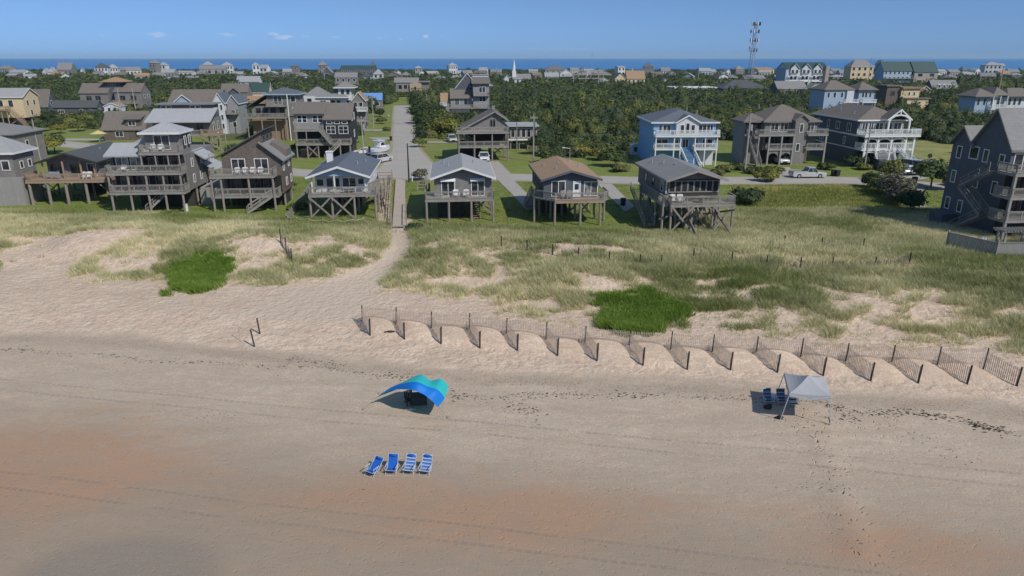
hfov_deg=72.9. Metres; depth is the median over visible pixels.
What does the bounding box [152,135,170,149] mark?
sliding door
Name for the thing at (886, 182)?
shrub
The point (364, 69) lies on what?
motel
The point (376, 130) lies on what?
driveway
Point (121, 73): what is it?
beach house
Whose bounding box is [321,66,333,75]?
beach house
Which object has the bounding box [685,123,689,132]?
window
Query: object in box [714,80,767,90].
hall
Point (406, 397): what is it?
folding chair
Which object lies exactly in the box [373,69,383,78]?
beach house
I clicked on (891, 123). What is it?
window
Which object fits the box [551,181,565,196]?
sliding door
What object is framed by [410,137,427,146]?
shrub
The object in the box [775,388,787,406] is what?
beach chair
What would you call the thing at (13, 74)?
beach house
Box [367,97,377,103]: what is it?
tree
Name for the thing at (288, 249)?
old sand fence
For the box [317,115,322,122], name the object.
window
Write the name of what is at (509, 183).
driveway
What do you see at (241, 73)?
beach house
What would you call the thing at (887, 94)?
beach house
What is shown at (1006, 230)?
pergola
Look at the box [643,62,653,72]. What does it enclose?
beach house
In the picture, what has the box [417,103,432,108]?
tree
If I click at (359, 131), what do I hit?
tree
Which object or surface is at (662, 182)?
window
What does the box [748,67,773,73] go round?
beach house
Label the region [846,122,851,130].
window
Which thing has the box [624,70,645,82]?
hall
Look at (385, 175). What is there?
rail fence
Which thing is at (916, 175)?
parking lot
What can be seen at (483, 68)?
beach house
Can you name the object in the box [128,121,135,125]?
window
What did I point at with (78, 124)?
shrub
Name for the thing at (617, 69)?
beach house
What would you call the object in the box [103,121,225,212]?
beach house
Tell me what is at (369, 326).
sand fence spur
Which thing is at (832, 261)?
old sand fence
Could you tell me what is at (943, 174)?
tree
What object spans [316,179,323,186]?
window
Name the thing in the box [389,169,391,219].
rail fence
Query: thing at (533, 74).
beach house
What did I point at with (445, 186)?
sliding door
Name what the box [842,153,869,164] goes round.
shrub
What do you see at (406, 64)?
sea
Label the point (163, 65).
beach house
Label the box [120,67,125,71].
beach house
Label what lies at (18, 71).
beach house
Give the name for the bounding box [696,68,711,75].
beach house
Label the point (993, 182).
window
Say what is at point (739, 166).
shrub
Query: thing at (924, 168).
tree
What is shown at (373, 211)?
lawn grass
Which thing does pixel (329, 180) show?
sliding door
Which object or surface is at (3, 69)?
beach house
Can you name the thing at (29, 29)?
sky
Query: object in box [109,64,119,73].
beach house
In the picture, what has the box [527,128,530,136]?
window
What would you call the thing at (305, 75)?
beach house
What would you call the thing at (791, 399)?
beach chair
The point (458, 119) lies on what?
tree
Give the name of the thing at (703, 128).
window
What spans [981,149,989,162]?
window
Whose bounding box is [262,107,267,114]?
window
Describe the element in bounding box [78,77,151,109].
beach house
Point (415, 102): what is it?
tree
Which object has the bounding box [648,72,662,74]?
beach house
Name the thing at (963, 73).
beach house
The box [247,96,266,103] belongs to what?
beach house
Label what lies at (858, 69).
beach house
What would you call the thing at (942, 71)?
beach house
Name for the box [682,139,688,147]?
window
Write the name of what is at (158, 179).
sliding door
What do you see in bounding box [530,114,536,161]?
utility pole
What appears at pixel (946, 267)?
dune grass
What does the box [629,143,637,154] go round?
shed
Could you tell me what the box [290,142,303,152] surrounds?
shrub
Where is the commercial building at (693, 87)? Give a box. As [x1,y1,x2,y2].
[666,86,716,89]
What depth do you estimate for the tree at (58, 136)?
148.85 m
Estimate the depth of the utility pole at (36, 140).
137.89 m
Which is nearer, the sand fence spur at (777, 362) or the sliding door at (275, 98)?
the sand fence spur at (777, 362)
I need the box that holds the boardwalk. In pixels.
[390,178,406,227]
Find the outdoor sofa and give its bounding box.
[45,172,60,178]
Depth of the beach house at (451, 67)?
838.07 m
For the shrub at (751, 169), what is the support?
on the ground at (98, 476)
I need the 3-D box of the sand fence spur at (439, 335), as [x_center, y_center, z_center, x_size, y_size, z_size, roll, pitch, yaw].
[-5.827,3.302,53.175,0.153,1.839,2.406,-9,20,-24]
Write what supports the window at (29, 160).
in the beach house at (17, 160)
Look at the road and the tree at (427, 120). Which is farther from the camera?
the tree at (427, 120)
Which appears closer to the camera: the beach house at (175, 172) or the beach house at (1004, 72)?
the beach house at (175, 172)
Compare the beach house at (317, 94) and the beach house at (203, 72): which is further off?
the beach house at (203, 72)
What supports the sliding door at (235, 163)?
in the beach house at (273, 184)
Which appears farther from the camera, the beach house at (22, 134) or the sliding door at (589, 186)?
the beach house at (22, 134)
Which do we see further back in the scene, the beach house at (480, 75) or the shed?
the beach house at (480, 75)
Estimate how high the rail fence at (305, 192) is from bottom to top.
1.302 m
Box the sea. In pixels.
[0,59,1023,69]
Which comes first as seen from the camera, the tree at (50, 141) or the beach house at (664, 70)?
the tree at (50, 141)
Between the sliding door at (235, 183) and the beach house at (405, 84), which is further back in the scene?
the beach house at (405, 84)
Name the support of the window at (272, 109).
in the beach house at (277, 107)
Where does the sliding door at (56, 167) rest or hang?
in the beach house at (70, 167)
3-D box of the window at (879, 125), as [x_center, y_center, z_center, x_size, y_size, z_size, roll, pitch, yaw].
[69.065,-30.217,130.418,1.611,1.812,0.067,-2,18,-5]
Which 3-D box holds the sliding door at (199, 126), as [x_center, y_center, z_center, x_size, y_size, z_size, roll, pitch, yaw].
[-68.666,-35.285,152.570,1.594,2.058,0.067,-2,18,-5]
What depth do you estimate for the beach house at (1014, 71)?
704.31 m
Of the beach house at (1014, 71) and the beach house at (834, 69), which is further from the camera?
the beach house at (834, 69)
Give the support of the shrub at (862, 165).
on the ground at (98, 476)
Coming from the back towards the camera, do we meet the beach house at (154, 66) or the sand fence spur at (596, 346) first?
the beach house at (154, 66)
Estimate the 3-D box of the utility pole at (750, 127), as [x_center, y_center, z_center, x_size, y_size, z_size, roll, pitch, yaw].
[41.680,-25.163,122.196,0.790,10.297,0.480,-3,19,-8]
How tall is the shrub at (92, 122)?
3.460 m
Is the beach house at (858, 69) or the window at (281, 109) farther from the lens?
the beach house at (858, 69)
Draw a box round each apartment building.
[873,61,914,81]
[911,61,938,81]
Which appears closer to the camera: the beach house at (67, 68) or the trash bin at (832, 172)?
the trash bin at (832, 172)
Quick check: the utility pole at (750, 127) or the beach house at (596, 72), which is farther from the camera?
the beach house at (596, 72)
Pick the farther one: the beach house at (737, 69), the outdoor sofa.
the beach house at (737, 69)
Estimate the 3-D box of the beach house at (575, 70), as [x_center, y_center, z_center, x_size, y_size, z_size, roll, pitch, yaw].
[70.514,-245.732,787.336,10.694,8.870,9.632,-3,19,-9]
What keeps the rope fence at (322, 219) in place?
on the ground at (98, 476)
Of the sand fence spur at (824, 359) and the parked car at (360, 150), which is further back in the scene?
the parked car at (360, 150)
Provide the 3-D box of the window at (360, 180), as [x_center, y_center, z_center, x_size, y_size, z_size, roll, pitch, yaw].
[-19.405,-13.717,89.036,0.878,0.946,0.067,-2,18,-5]
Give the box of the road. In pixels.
[60,141,944,189]
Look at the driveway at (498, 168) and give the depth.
126.89 m
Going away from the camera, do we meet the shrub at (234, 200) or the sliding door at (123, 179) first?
the sliding door at (123, 179)
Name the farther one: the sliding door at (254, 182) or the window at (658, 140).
the window at (658, 140)
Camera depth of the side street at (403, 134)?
149.75 m
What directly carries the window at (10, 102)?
in the beach house at (19, 106)
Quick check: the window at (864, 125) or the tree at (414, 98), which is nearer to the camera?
the window at (864, 125)
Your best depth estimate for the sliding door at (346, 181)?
88.94 m
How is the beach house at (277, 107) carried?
on the ground at (98, 476)
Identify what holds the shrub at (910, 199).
on the ground at (98, 476)
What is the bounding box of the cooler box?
[411,392,426,405]
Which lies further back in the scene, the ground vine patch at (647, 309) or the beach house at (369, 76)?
the beach house at (369, 76)
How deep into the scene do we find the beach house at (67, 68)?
771.47 m
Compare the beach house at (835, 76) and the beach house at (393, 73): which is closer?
the beach house at (835, 76)
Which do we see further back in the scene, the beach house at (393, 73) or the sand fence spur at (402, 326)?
the beach house at (393, 73)
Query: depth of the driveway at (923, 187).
108.47 m
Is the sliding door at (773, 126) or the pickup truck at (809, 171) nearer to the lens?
the pickup truck at (809, 171)
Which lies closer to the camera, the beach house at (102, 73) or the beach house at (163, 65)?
the beach house at (102, 73)
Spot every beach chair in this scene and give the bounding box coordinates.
[364,455,383,478]
[384,453,398,475]
[402,453,416,475]
[418,453,432,476]
[762,388,774,405]
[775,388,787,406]
[787,391,799,408]
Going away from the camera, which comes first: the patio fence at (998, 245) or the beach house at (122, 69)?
the patio fence at (998, 245)
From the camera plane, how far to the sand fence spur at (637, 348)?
49.55 m
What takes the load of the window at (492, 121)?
in the beach house at (489, 129)
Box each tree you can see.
[39,109,57,118]
[43,133,65,152]
[44,136,62,154]
[357,127,363,135]
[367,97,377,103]
[409,95,423,102]
[410,107,430,115]
[412,99,427,105]
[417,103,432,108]
[417,109,439,118]
[418,113,444,129]
[427,104,446,111]
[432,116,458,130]
[435,109,453,116]
[442,113,466,124]
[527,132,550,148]
[910,156,949,187]
[931,165,948,180]
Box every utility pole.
[31,119,40,159]
[357,116,365,153]
[371,95,373,130]
[407,143,409,181]
[516,122,516,151]
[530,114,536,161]
[743,115,752,172]
[864,127,870,162]
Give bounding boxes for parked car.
[354,147,367,152]
[371,152,392,162]
[446,133,456,141]
[772,153,789,163]
[871,158,886,167]
[897,163,913,174]
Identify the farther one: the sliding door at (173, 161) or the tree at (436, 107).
the tree at (436, 107)
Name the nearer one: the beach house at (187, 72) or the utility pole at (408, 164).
the utility pole at (408, 164)
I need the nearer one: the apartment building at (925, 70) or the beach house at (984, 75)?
the apartment building at (925, 70)
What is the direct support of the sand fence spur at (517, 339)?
on the ground at (98, 476)
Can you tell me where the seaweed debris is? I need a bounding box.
[5,347,1020,571]
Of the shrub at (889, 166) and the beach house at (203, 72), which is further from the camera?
the beach house at (203, 72)
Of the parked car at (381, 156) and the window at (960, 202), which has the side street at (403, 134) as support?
the parked car at (381, 156)
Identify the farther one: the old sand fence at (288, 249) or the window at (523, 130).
the window at (523, 130)
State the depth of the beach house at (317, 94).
221.39 m
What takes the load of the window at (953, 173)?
in the beach house at (984, 187)
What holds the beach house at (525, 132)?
on the ground at (98, 476)
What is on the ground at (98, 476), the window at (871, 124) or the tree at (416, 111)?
the tree at (416, 111)
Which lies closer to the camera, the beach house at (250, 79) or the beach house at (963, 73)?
the beach house at (250, 79)
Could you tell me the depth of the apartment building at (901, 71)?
512.46 m
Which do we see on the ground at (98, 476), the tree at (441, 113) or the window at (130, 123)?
the tree at (441, 113)
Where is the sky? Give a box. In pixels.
[0,0,1023,58]
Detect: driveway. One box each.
[361,152,396,159]
[363,129,392,130]
[368,137,389,138]
[411,141,455,142]
[489,161,511,174]
[496,176,537,209]
[598,184,634,211]
[775,167,796,178]
[915,184,929,207]
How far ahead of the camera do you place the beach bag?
43.34 m
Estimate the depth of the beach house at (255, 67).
746.81 m
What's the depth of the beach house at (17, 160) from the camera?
96.02 m
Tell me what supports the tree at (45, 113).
on the ground at (98, 476)
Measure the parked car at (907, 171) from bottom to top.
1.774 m
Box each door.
[49,163,66,176]
[68,163,86,175]
[86,163,97,175]
[115,157,129,169]
[120,176,133,188]
[129,157,143,169]
[136,176,150,188]
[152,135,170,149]
[155,176,168,188]
[163,157,178,169]
[171,175,184,188]
[182,123,190,132]
[196,123,203,131]
[230,158,245,173]
[230,179,242,191]
[249,178,261,190]
[254,158,268,173]
[263,178,274,190]
[273,96,281,103]
[325,177,340,190]
[342,177,356,189]
[441,182,454,196]
[471,181,484,195]
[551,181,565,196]
[573,181,580,196]
[584,181,597,195]
[770,123,778,131]
[779,123,788,131]
[807,122,814,131]
[1004,200,1021,214]
[1011,177,1023,191]
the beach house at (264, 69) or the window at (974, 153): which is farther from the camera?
the beach house at (264, 69)
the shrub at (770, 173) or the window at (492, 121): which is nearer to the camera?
the shrub at (770, 173)
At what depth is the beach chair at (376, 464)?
37.00 m
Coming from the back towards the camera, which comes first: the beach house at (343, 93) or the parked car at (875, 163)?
the beach house at (343, 93)
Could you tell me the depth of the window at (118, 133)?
171.90 m
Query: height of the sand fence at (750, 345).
1.987 m
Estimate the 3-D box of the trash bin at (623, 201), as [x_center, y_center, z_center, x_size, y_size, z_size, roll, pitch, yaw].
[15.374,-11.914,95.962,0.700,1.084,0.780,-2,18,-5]
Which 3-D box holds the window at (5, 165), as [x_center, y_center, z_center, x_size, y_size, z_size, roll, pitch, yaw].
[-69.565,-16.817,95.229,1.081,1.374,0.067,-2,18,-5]
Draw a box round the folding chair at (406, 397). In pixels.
[403,390,411,405]
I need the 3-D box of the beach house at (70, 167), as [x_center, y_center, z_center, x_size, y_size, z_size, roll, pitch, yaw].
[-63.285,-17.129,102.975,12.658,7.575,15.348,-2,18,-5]
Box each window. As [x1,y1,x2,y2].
[0,160,10,170]
[7,100,13,106]
[19,160,24,168]
[27,158,32,166]
[115,131,123,136]
[119,95,125,100]
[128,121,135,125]
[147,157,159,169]
[255,107,261,114]
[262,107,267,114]
[270,107,276,114]
[279,107,284,114]
[290,96,295,101]
[297,115,301,122]
[302,115,306,122]
[312,115,317,122]
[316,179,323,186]
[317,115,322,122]
[326,126,335,133]
[338,126,348,133]
[357,177,364,184]
[490,119,495,126]
[511,128,514,137]
[517,128,519,137]
[521,128,525,137]
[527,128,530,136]
[656,139,667,147]
[660,180,663,191]
[663,125,670,132]
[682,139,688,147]
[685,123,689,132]
[699,125,706,132]
[702,139,712,147]
[773,137,780,146]
[795,143,799,151]
[799,124,803,131]
[835,121,839,128]
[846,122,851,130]
[862,123,868,131]
[868,122,873,131]
[874,122,883,131]
[884,122,892,131]
[893,122,901,131]
[944,196,950,208]
[949,170,956,182]
[955,145,962,158]
[956,199,962,212]
[968,146,979,159]
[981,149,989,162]
[990,181,997,193]
[997,154,1005,167]
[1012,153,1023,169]
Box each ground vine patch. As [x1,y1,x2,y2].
[158,248,237,296]
[586,282,696,336]
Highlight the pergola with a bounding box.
[993,227,1023,241]
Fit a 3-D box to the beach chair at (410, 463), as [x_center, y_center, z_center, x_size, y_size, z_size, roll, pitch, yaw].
[-5.454,9.397,36.920,0.639,0.896,0.801,3,19,9]
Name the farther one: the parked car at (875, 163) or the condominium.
the condominium
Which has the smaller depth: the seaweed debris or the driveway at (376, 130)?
the seaweed debris
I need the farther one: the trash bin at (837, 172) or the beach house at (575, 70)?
the beach house at (575, 70)
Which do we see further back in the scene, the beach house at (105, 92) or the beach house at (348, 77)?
the beach house at (348, 77)
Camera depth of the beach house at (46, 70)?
724.78 m
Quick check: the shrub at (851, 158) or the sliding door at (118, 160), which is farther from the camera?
the shrub at (851, 158)
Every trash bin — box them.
[620,198,625,205]
[830,169,834,175]
[835,170,840,175]
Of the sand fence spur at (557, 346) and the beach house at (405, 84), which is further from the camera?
the beach house at (405, 84)
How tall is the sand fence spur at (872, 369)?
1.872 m
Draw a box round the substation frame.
[571,67,605,82]
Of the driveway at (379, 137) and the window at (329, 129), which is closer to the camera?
the window at (329, 129)
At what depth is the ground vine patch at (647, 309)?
56.95 m
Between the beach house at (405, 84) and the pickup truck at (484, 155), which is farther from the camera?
the beach house at (405, 84)
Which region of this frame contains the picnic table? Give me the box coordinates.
[342,187,356,192]
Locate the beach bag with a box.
[763,403,771,408]
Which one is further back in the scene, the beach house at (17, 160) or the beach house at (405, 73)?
the beach house at (405, 73)
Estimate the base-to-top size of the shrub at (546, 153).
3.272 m
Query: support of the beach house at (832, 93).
on the ground at (98, 476)
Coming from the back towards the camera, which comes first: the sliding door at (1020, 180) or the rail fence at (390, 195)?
the rail fence at (390, 195)
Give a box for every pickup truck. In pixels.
[478,151,489,161]
[788,166,826,177]
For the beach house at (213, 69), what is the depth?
797.80 m
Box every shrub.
[35,119,50,130]
[48,123,66,132]
[67,119,86,130]
[85,118,100,125]
[160,210,180,213]
[220,198,237,204]
[224,143,236,150]
[286,201,308,209]
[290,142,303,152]
[375,108,384,116]
[376,117,386,123]
[405,222,422,229]
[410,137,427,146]
[411,168,428,179]
[537,147,560,158]
[572,145,591,152]
[589,147,604,159]
[597,146,627,163]
[611,163,631,171]
[709,168,725,174]
[715,164,735,171]
[728,185,765,202]
[730,162,746,169]
[743,165,765,172]
[752,168,779,180]
[763,166,786,172]
[816,162,836,169]
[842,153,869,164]
[853,162,873,169]
[861,171,882,186]
[867,171,906,191]
[876,158,907,173]
[877,171,917,191]
[883,182,914,204]
[893,188,930,208]
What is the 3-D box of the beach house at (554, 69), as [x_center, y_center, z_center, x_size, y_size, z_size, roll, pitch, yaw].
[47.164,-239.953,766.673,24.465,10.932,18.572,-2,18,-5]
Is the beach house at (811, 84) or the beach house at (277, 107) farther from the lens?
the beach house at (811, 84)
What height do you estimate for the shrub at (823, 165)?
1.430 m
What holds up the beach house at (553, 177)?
on the ground at (98, 476)
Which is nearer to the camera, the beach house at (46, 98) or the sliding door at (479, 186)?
the sliding door at (479, 186)
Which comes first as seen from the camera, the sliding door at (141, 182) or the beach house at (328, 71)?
the sliding door at (141, 182)
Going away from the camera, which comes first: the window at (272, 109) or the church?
the window at (272, 109)
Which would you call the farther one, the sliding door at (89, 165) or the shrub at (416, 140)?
the shrub at (416, 140)
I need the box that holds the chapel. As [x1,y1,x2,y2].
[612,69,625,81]
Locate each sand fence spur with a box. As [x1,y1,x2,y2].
[362,310,370,335]
[396,312,404,339]
[431,315,441,343]
[469,317,480,348]
[507,322,518,350]
[546,326,558,355]
[585,331,598,360]
[629,333,645,365]
[671,335,689,369]
[713,339,733,369]
[757,340,780,372]
[801,342,827,375]
[846,347,875,380]
[893,349,922,383]
[938,352,972,384]
[985,352,1022,386]
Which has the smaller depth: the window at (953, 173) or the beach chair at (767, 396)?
the beach chair at (767, 396)
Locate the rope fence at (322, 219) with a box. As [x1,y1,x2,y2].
[285,214,364,222]
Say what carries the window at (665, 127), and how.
in the beach house at (677, 133)
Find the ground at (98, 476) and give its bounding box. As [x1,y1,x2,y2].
[0,94,1023,575]
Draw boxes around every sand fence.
[279,229,292,262]
[361,305,989,368]
[501,236,662,262]
[693,248,911,268]
[784,235,864,245]
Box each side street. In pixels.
[63,136,104,140]
[376,105,431,177]
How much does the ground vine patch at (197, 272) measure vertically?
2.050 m
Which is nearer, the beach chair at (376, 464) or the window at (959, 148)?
the beach chair at (376, 464)
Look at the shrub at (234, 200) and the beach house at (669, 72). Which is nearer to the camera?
the shrub at (234, 200)
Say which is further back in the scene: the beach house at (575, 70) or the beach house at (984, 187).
the beach house at (575, 70)
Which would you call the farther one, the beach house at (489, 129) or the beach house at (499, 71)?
the beach house at (499, 71)
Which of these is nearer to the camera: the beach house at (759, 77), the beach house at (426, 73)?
the beach house at (759, 77)
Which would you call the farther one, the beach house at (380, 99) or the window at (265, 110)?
the beach house at (380, 99)
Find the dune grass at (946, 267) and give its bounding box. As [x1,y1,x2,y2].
[0,204,1023,355]
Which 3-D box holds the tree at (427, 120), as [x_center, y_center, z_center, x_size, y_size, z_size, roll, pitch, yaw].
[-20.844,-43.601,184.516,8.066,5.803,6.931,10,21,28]
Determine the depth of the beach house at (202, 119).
152.68 m
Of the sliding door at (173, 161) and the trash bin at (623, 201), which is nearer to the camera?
the sliding door at (173, 161)
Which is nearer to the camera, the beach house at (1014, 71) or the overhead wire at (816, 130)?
the overhead wire at (816, 130)
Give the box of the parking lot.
[880,172,928,179]
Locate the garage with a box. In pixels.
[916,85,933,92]
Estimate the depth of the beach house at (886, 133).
131.36 m
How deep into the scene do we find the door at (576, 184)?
85.08 m
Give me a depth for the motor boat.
143.76 m
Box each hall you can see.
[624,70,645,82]
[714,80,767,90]
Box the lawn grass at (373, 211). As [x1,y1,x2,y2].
[2,178,942,233]
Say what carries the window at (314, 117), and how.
in the beach house at (320, 128)
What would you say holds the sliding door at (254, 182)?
in the beach house at (273, 184)
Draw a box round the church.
[503,61,530,82]
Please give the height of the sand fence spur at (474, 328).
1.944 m
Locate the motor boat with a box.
[366,139,389,152]
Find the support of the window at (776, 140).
in the beach house at (767, 140)
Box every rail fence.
[287,178,314,218]
[377,172,392,178]
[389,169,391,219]
[417,172,426,190]
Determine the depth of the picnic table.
87.84 m
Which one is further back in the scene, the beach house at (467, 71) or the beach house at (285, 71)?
the beach house at (285, 71)
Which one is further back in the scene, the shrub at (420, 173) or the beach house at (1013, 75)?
the beach house at (1013, 75)
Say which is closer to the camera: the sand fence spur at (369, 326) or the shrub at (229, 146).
the sand fence spur at (369, 326)
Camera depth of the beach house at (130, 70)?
735.95 m
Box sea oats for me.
[18,209,848,250]
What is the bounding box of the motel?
[340,65,376,73]
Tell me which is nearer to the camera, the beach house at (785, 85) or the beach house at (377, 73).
the beach house at (785, 85)
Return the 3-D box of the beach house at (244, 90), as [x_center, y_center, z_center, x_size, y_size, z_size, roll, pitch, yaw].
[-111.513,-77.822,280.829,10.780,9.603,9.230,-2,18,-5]
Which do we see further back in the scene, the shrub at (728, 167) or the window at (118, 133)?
the window at (118, 133)
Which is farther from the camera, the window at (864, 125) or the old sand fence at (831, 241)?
the window at (864, 125)
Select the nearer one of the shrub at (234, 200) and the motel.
the shrub at (234, 200)
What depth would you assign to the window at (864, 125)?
130.11 m
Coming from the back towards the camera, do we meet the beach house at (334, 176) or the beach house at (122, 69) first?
the beach house at (122, 69)
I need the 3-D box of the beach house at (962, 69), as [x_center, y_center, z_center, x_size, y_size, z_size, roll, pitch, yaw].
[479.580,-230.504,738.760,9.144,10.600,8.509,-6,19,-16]
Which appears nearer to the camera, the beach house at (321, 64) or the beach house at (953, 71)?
the beach house at (953, 71)
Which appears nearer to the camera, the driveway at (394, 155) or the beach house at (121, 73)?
the driveway at (394, 155)
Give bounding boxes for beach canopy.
[778,373,830,424]
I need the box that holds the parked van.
[901,158,926,164]
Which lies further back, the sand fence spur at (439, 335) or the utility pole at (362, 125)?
the utility pole at (362, 125)
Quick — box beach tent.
[362,374,461,417]
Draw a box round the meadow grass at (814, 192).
[690,183,962,256]
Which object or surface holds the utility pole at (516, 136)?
on the ground at (98, 476)
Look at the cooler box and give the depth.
43.85 m
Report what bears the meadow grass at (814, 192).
on the ground at (98, 476)
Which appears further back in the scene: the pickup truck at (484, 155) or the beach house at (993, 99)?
the beach house at (993, 99)
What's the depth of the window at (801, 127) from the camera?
131.18 m
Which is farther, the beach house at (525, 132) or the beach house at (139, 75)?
the beach house at (139, 75)
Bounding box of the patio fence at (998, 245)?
[945,230,1023,256]
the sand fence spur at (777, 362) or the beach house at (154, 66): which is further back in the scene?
the beach house at (154, 66)
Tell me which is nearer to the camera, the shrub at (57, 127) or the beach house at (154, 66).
the shrub at (57, 127)
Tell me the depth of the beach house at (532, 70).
735.76 m
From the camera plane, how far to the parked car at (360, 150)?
146.53 m
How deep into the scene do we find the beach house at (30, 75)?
610.36 m
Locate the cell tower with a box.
[747,19,760,77]
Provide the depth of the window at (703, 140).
131.16 m
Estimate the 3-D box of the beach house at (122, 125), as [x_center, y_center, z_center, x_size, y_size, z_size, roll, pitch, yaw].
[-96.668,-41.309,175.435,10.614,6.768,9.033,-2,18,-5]
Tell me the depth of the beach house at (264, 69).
771.72 m
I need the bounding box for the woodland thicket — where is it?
[0,67,1023,157]
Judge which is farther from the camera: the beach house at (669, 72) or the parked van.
the beach house at (669, 72)
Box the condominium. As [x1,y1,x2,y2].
[775,62,829,84]
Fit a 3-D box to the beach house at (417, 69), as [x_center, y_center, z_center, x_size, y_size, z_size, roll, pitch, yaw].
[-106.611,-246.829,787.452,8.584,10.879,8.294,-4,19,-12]
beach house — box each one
[0,66,16,72]
[0,88,40,125]
[0,122,47,160]
[0,136,44,205]
[5,73,21,76]
[9,69,31,74]
[23,74,36,77]
[23,141,115,204]
[32,89,54,110]
[42,68,50,74]
[51,100,103,113]
[56,63,76,73]
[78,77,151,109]
[92,71,104,75]
[94,63,110,74]
[100,111,151,139]
[103,102,126,112]
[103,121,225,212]
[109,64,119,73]
[114,72,128,75]
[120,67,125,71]
[126,67,141,74]
[134,73,149,78]
[144,102,226,150]
[148,60,160,71]
[152,72,165,75]
[160,62,168,69]
[161,69,178,75]
[168,89,248,133]
[178,71,195,74]
[197,71,208,74]
[199,65,226,74]
[208,124,294,212]
[221,83,252,99]
[222,62,233,73]
[232,71,245,75]
[239,76,262,82]
[244,87,306,140]
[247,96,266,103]
[249,83,272,99]
[252,62,259,74]
[260,65,270,73]
[282,69,293,74]
[290,65,299,71]
[291,102,357,159]
[296,73,307,78]
[303,87,329,102]
[305,151,385,218]
[318,61,327,72]
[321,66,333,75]
[324,81,369,127]
[334,72,358,85]
[359,74,373,79]
[363,93,383,109]
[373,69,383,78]
[386,72,401,76]
[394,77,429,93]
[401,71,410,75]
[414,66,421,73]
[424,71,438,75]
[425,153,495,221]
[440,72,490,115]
[446,63,457,73]
[456,106,508,160]
[461,70,472,75]
[472,74,492,100]
[474,70,487,73]
[479,67,487,73]
[490,69,501,75]
[505,122,538,149]
[524,156,608,225]
[528,69,537,72]
[530,72,541,77]
[543,66,564,74]
[543,72,558,77]
[559,69,572,76]
[561,74,572,78]
[569,67,579,73]
[582,69,593,75]
[591,71,602,75]
[614,66,624,74]
[630,154,735,235]
[637,108,720,166]
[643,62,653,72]
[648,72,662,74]
[660,67,670,73]
[667,70,675,75]
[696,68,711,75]
[714,74,727,78]
[731,66,744,74]
[731,104,828,165]
[739,75,765,80]
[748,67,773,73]
[758,71,770,74]
[769,81,806,94]
[806,83,818,88]
[808,80,878,110]
[809,103,921,164]
[829,75,842,78]
[830,68,839,71]
[836,70,843,75]
[843,60,874,80]
[875,85,930,107]
[925,80,957,88]
[928,108,1023,239]
[938,69,946,75]
[946,69,960,75]
[956,87,1023,113]
[958,67,968,71]
[958,72,974,75]
[969,68,980,73]
[977,73,995,78]
[980,62,1001,72]
[994,71,1010,74]
[1004,73,1023,77]
[1005,69,1019,73]
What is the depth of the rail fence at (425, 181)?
106.68 m
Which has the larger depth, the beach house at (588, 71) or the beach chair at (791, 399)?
the beach house at (588, 71)
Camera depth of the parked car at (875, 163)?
127.03 m
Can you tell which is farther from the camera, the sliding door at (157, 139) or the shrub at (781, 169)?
the shrub at (781, 169)
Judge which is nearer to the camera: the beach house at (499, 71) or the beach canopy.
the beach canopy
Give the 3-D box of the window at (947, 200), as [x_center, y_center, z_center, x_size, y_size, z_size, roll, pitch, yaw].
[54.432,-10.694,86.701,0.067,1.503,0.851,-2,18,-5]
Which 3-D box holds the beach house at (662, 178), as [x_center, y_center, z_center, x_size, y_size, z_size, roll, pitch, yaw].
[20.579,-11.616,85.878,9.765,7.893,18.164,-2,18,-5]
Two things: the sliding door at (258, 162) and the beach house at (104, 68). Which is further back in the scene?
the beach house at (104, 68)
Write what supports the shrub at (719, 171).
on the ground at (98, 476)
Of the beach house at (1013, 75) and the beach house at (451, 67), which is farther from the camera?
the beach house at (451, 67)
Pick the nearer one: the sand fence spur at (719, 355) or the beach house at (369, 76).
the sand fence spur at (719, 355)
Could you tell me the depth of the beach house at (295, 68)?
796.67 m
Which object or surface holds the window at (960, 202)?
in the beach house at (984, 187)
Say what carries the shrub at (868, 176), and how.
on the ground at (98, 476)
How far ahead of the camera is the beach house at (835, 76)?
582.84 m
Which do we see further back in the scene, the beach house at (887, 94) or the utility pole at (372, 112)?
the beach house at (887, 94)
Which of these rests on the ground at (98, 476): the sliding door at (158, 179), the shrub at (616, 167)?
the shrub at (616, 167)
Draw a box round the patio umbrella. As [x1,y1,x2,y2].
[90,130,105,141]
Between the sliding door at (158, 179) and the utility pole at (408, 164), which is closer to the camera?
the sliding door at (158, 179)
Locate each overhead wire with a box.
[364,97,531,126]
[751,118,868,131]
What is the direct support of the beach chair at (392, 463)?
on the ground at (98, 476)
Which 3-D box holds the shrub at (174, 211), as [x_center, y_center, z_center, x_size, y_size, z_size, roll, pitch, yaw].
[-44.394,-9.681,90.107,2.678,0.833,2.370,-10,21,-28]
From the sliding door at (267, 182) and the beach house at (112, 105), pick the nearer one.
the sliding door at (267, 182)

